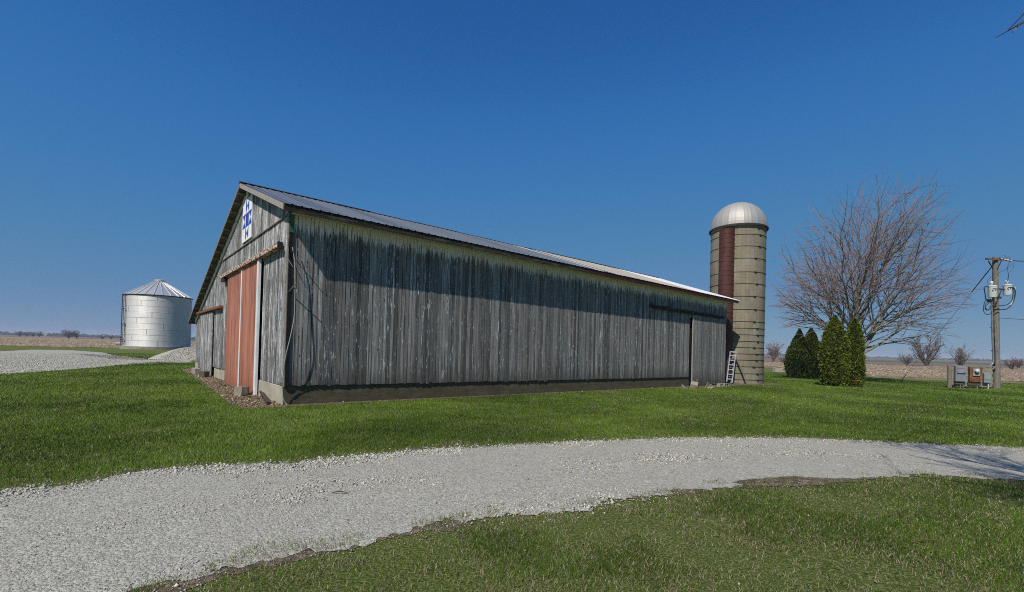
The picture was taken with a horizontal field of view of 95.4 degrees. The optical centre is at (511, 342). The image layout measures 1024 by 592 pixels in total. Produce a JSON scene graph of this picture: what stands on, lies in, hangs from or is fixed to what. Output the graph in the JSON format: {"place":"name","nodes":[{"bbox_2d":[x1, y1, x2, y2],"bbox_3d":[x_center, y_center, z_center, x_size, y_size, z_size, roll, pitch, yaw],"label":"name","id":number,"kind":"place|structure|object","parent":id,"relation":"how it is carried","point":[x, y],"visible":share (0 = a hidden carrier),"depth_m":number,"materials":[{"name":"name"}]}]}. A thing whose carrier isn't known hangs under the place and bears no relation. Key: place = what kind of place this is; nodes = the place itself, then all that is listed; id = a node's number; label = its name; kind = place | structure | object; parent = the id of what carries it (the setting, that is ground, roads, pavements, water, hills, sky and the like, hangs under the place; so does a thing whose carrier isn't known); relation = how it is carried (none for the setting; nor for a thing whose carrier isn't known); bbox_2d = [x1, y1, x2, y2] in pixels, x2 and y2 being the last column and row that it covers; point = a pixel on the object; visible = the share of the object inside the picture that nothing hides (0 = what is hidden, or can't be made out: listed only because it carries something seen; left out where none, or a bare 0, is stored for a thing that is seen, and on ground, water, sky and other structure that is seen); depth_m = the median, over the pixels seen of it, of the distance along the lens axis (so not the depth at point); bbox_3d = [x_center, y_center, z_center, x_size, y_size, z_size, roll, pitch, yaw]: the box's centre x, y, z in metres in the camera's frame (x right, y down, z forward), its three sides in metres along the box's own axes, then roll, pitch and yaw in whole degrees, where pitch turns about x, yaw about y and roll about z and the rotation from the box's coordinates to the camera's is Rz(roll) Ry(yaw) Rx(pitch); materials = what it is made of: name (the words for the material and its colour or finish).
{"place":"outdoors","nodes":[
{"label":"outdoors","id":0,"kind":"place"},
{"bbox_2d":[70,353,163,359],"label":"yard soil","id":1,"kind":"structure","parent":0,"point":[119,357],"depth_m":38.17,"materials":[{"name":"brown soil"}]},
{"bbox_2d":[115,359,191,364],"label":"gravel track","id":2,"kind":"structure","parent":0,"point":[125,362],"depth_m":32.83,"materials":[{"name":"grey gravel"}]},
{"bbox_2d":[0,435,1023,591],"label":"driveway","id":3,"kind":"structure","parent":0,"point":[105,562],"depth_m":4.96,"materials":[{"name":"grey gravel"}]},
{"bbox_2d":[732,476,876,486],"bbox_3d":[4.003,1.860,6.267,2.346,0.020,0.453,2,-1,-16],"label":"dirt patch","id":4,"kind":"object","parent":3,"relation":"on","point":[803,480],"visible":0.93,"depth_m":6.22,"materials":[{"name":"soil"}]},
{"bbox_2d":[0,336,1023,591],"bbox_3d":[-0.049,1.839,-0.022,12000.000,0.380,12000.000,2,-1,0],"label":"ground","id":5,"kind":"structure","parent":0,"point":[744,556],"depth_m":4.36,"materials":[{"name":"green plant"}]},
{"bbox_2d":[0,350,190,373],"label":"gravel yard","id":6,"kind":"structure","parent":5,"relation":"on","point":[73,352],"depth_m":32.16,"materials":[{"name":"grey gravel"}]},
{"bbox_2d":[148,347,194,359],"bbox_3d":[-26.590,0.941,38.547,6.025,1.043,4.322,2,-1,0],"label":"gravel pile","id":7,"kind":"object","parent":6,"relation":"on","point":[180,354],"visible":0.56,"depth_m":37.02,"materials":[{"name":"gravel"}]},
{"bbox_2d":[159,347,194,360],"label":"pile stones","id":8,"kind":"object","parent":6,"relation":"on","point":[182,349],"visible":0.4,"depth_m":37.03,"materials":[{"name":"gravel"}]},
{"bbox_2d":[115,279,192,349],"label":"grain bin","id":9,"kind":"object","parent":5,"relation":"on","point":[156,314],"visible":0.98,"depth_m":68.41,"materials":[{"name":"metal"}]},
{"bbox_2d":[188,181,739,404],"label":"barn","id":10,"kind":"structure","parent":5,"relation":"on","point":[387,307],"depth_m":15.81,"materials":[{"name":"grey wood"}]},
{"bbox_2d":[198,312,212,375],"bbox_3d":[-14.815,0.056,22.496,0.038,2.890,4.088,2,-1,-40],"label":"plank door","id":11,"kind":"structure","parent":10,"relation":"in","point":[206,320],"depth_m":22.29,"materials":[{"name":"grey wood"}]},
{"bbox_2d":[224,269,241,386],"bbox_3d":[-10.295,-0.473,17.209,0.084,4.200,2.815,2,-1,-40],"label":"sliding door","id":12,"kind":"structure","parent":10,"relation":"in","point":[234,289],"depth_m":17.14,"materials":[{"name":"red paint"}]},
{"bbox_2d":[242,194,253,243],"bbox_3d":[-9.078,-4.207,15.997,0.040,1.450,1.450,2,-1,-41],"label":"barn quilt","id":13,"kind":"object","parent":10,"relation":"attached to","point":[247,225],"visible":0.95,"depth_m":15.89,"materials":[{"name":"white paint"}]},
{"bbox_2d":[239,259,261,394],"bbox_3d":[-8.571,-0.453,15.167,0.084,4.200,2.520,2,-1,-40],"label":"sliding door","id":14,"kind":"structure","parent":10,"relation":"in","point":[251,274],"depth_m":14.99,"materials":[{"name":"red paint"}]},
{"bbox_2d":[259,390,270,404],"bbox_3d":[-6.944,1.536,13.077,0.090,0.149,2.392,2,-1,-33],"label":"downspout","id":15,"kind":"object","parent":10,"relation":"attached to","point":[265,398],"visible":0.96,"depth_m":12.76,"materials":[{"name":"grey metal"}]},
{"bbox_2d":[282,237,295,404],"bbox_3d":[-5.763,-0.546,12.037,0.379,4.395,0.218,1,-1,25],"label":"drop cable","id":16,"kind":"object","parent":10,"relation":"attached to","point":[293,318],"visible":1,"depth_m":12.05,"materials":[{"name":"rubber"}]},
{"bbox_2d":[691,315,725,385],"bbox_3d":[11.369,0.541,26.818,3.911,3.970,0.055,2,-1,-40],"label":"plank door","id":17,"kind":"structure","parent":10,"relation":"in","point":[708,333],"depth_m":26.72,"materials":[{"name":"grey wood"}]},
{"bbox_2d":[184,369,782,408],"bbox_3d":[0.200,2.142,28.204,32.487,0.295,18.760,2,-1,-38],"label":"soil strip","id":18,"kind":"object","parent":5,"relation":"on","point":[269,405],"visible":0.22,"depth_m":14.84,"materials":[{"name":"brown soil"}]},
{"bbox_2d":[191,367,199,374],"bbox_3d":[-14.929,1.374,21.999,0.222,0.321,0.867,2,-1,-44],"label":"concrete block","id":19,"kind":"object","parent":18,"relation":"on","point":[195,370],"depth_m":21.72,"materials":[{"name":"grey concrete"}]},
{"bbox_2d":[199,371,209,376],"bbox_3d":[-13.561,1.413,20.520,0.466,0.275,0.238,1,-1,29],"label":"concrete block","id":20,"kind":"object","parent":18,"relation":"on","point":[204,373],"depth_m":20.43,"materials":[{"name":"grey concrete"}]},
{"bbox_2d":[234,386,248,395],"bbox_3d":[-8.168,1.480,14.108,0.211,0.277,0.730,2,-5,-13],"label":"concrete block","id":21,"kind":"object","parent":18,"relation":"on","point":[240,391],"depth_m":13.78,"materials":[{"name":"grey concrete"}]},
{"bbox_2d":[180,369,755,408],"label":"leaf litter","id":22,"kind":"object","parent":18,"relation":"on","point":[204,379],"visible":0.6,"depth_m":14.15,"materials":[{"name":"brown plant"}]},
{"bbox_2d":[726,351,736,381],"bbox_3d":[13.819,1.549,29.403,0.405,1.963,1.082,1,-1,43],"label":"stepladder","id":23,"kind":"object","parent":18,"relation":"on","point":[728,369],"visible":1,"depth_m":29.36,"materials":[{"name":"metal"}]},
{"bbox_2d":[4,437,1023,591],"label":"soil verge","id":24,"kind":"structure","parent":5,"relation":"on","point":[306,554],"depth_m":3.66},
{"bbox_2d":[26,386,1018,587],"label":"dead leaves","id":25,"kind":"object","parent":5,"relation":"on","point":[573,526],"visible":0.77,"depth_m":4.59,"materials":[{"name":"brown plant"}]},
{"bbox_2d":[690,381,697,387],"bbox_3d":[9.485,2.243,24.284,0.371,0.239,0.519,14,20,21],"label":"concrete block","id":26,"kind":"object","parent":5,"relation":"on","point":[692,383],"depth_m":24.11,"materials":[{"name":"grey concrete"}]},
{"bbox_2d":[709,202,768,383],"bbox_3d":[15.270,-3.218,31.647,3.660,12.460,3.660,2,-1,0],"label":"silo","id":27,"kind":"object","parent":5,"relation":"on","point":[738,232],"visible":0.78,"depth_m":30.05,"materials":[{"name":"concrete"}]},
{"bbox_2d":[772,367,786,372],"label":"wall","id":28,"kind":"structure","parent":5,"relation":"on","point":[777,369],"depth_m":54.50,"materials":[{"name":"concrete"}]},
{"bbox_2d":[783,328,814,377],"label":"arborvitae","id":29,"kind":"object","parent":5,"relation":"on","point":[797,362],"visible":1,"depth_m":41.71,"materials":[{"name":"green plant"}]},
{"bbox_2d":[805,328,820,377],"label":"arborvitae","id":30,"kind":"object","parent":5,"relation":"on","point":[813,341],"visible":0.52,"depth_m":42.22,"materials":[{"name":"green plant"}]},
{"bbox_2d":[817,315,851,385],"bbox_3d":[21.160,0.553,30.604,2.044,4.743,2.001,2,-1,0],"label":"arborvitae","id":31,"kind":"object","parent":5,"relation":"on","point":[835,354],"visible":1,"depth_m":30.14,"materials":[{"name":"green plant"}]},
{"bbox_2d":[846,318,866,386],"bbox_3d":[22.697,0.665,30.893,1.378,4.630,1.509,2,-1,0],"label":"arborvitae","id":32,"kind":"object","parent":5,"relation":"on","point":[857,368],"visible":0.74,"depth_m":30.48,"materials":[{"name":"green plant"}]},
{"bbox_2d":[768,168,981,352],"bbox_3d":[27.548,-5.403,36.588,14.479,17.637,13.793,2,-1,0],"label":"bare tree","id":33,"kind":"object","parent":5,"relation":"on","point":[856,305],"visible":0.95,"depth_m":35.58,"materials":[{"name":"brown wood"}]},
{"bbox_2d":[911,539,941,542],"bbox_3d":[3.732,1.790,4.209,0.341,0.022,0.034,2,-1,-12],"label":"fallen twig","id":34,"kind":"object","parent":5,"relation":"on","point":[926,539],"visible":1,"depth_m":4.21,"materials":[{"name":"brown wood"}]},
{"bbox_2d":[900,265,992,381],"bbox_3d":[33.888,-1.113,36.627,0.062,9.010,6.122,2,-1,-17],"label":"guy wire","id":35,"kind":"object","parent":5,"relation":"attached to","point":[955,312],"visible":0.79,"depth_m":35.27,"materials":[{"name":"metal"}]},
{"bbox_2d":[947,365,994,388],"bbox_3d":[32.413,2.526,32.834,2.653,1.732,0.591,1,-1,18],"label":"meter rack","id":36,"kind":"object","parent":5,"relation":"on","point":[964,375],"visible":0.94,"depth_m":32.90,"materials":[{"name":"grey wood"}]},
{"bbox_2d":[982,255,1015,388],"bbox_3d":[34.977,-1.367,33.623,2.438,9.877,0.751,2,-1,-9],"label":"utility pole","id":37,"kind":"object","parent":5,"relation":"on","point":[993,291],"visible":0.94,"depth_m":33.60,"materials":[{"name":"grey wood"}]},
{"bbox_2d":[996,13,1023,37],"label":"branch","id":38,"kind":"object","parent":5,"relation":"on","point":[1017,26],"visible":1,"depth_m":4.24,"materials":[{"name":"brown wood"}]},
{"bbox_2d":[0,336,1023,381],"bbox_3d":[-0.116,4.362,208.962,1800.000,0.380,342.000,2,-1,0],"label":"stubble field","id":39,"kind":"structure","parent":0,"point":[897,367],"depth_m":89.97,"materials":[{"name":"beige plant"}]},
{"bbox_2d":[61,329,76,338],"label":"shrub","id":40,"kind":"object","parent":39,"relation":"on","point":[69,334],"visible":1,"depth_m":299.83,"materials":[{"name":"plant"}]},
{"bbox_2d":[765,340,783,361],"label":"bare tree","id":41,"kind":"object","parent":39,"relation":"on","point":[773,352],"visible":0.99,"depth_m":127.77,"materials":[{"name":"brown plant"}]},
{"bbox_2d":[897,353,917,365],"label":"shrub","id":42,"kind":"object","parent":39,"relation":"on","point":[908,361],"visible":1,"depth_m":121.94,"materials":[{"name":"brown plant"}]},
{"bbox_2d":[907,330,944,365],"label":"bare tree","id":43,"kind":"object","parent":39,"relation":"on","point":[927,361],"visible":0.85,"depth_m":124.45,"materials":[{"name":"plant"}]},
{"bbox_2d":[944,343,973,364],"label":"bare tree","id":44,"kind":"object","parent":39,"relation":"on","point":[960,357],"visible":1,"depth_m":117.63,"materials":[{"name":"plant"}]},
{"bbox_2d":[1002,357,1020,368],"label":"shrub","id":45,"kind":"object","parent":39,"relation":"on","point":[1012,364],"visible":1,"depth_m":115.96,"materials":[{"name":"plant"}]},
{"bbox_2d":[1014,358,1022,368],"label":"shrub","id":46,"kind":"object","parent":39,"relation":"on","point":[1019,365],"visible":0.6,"depth_m":127.71,"materials":[{"name":"plant"}]},
{"bbox_2d":[0,335,1023,367],"bbox_3d":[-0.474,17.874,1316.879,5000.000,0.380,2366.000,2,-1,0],"label":"field","id":47,"kind":"structure","parent":0,"point":[893,363],"depth_m":254.22,"materials":[{"name":"plant"}]},
{"bbox_2d":[0,331,1023,361],"bbox_3d":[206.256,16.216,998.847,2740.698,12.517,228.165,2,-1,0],"label":"tree line","id":48,"kind":"object","parent":47,"relation":"on","point":[192,338],"visible":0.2,"depth_m":900.36,"materials":[{"name":"plant"}]},
{"bbox_2d":[0,0,1023,360],"label":"sky","id":49,"kind":"structure","parent":0,"point":[614,133],"materials":[{"name":"blue"}]},
{"bbox_2d":[764,366,1023,382],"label":"weedy verge","id":50,"kind":"structure","parent":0,"point":[915,378],"depth_m":46.84,"materials":[{"name":"green plant"}]},
{"bbox_2d":[766,357,1023,364],"bbox_3d":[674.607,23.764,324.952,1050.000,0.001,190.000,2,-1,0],"label":"green crop","id":51,"kind":"object","parent":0,"point":[921,362],"visible":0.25,"depth_m":273.97,"materials":[{"name":"plant"}]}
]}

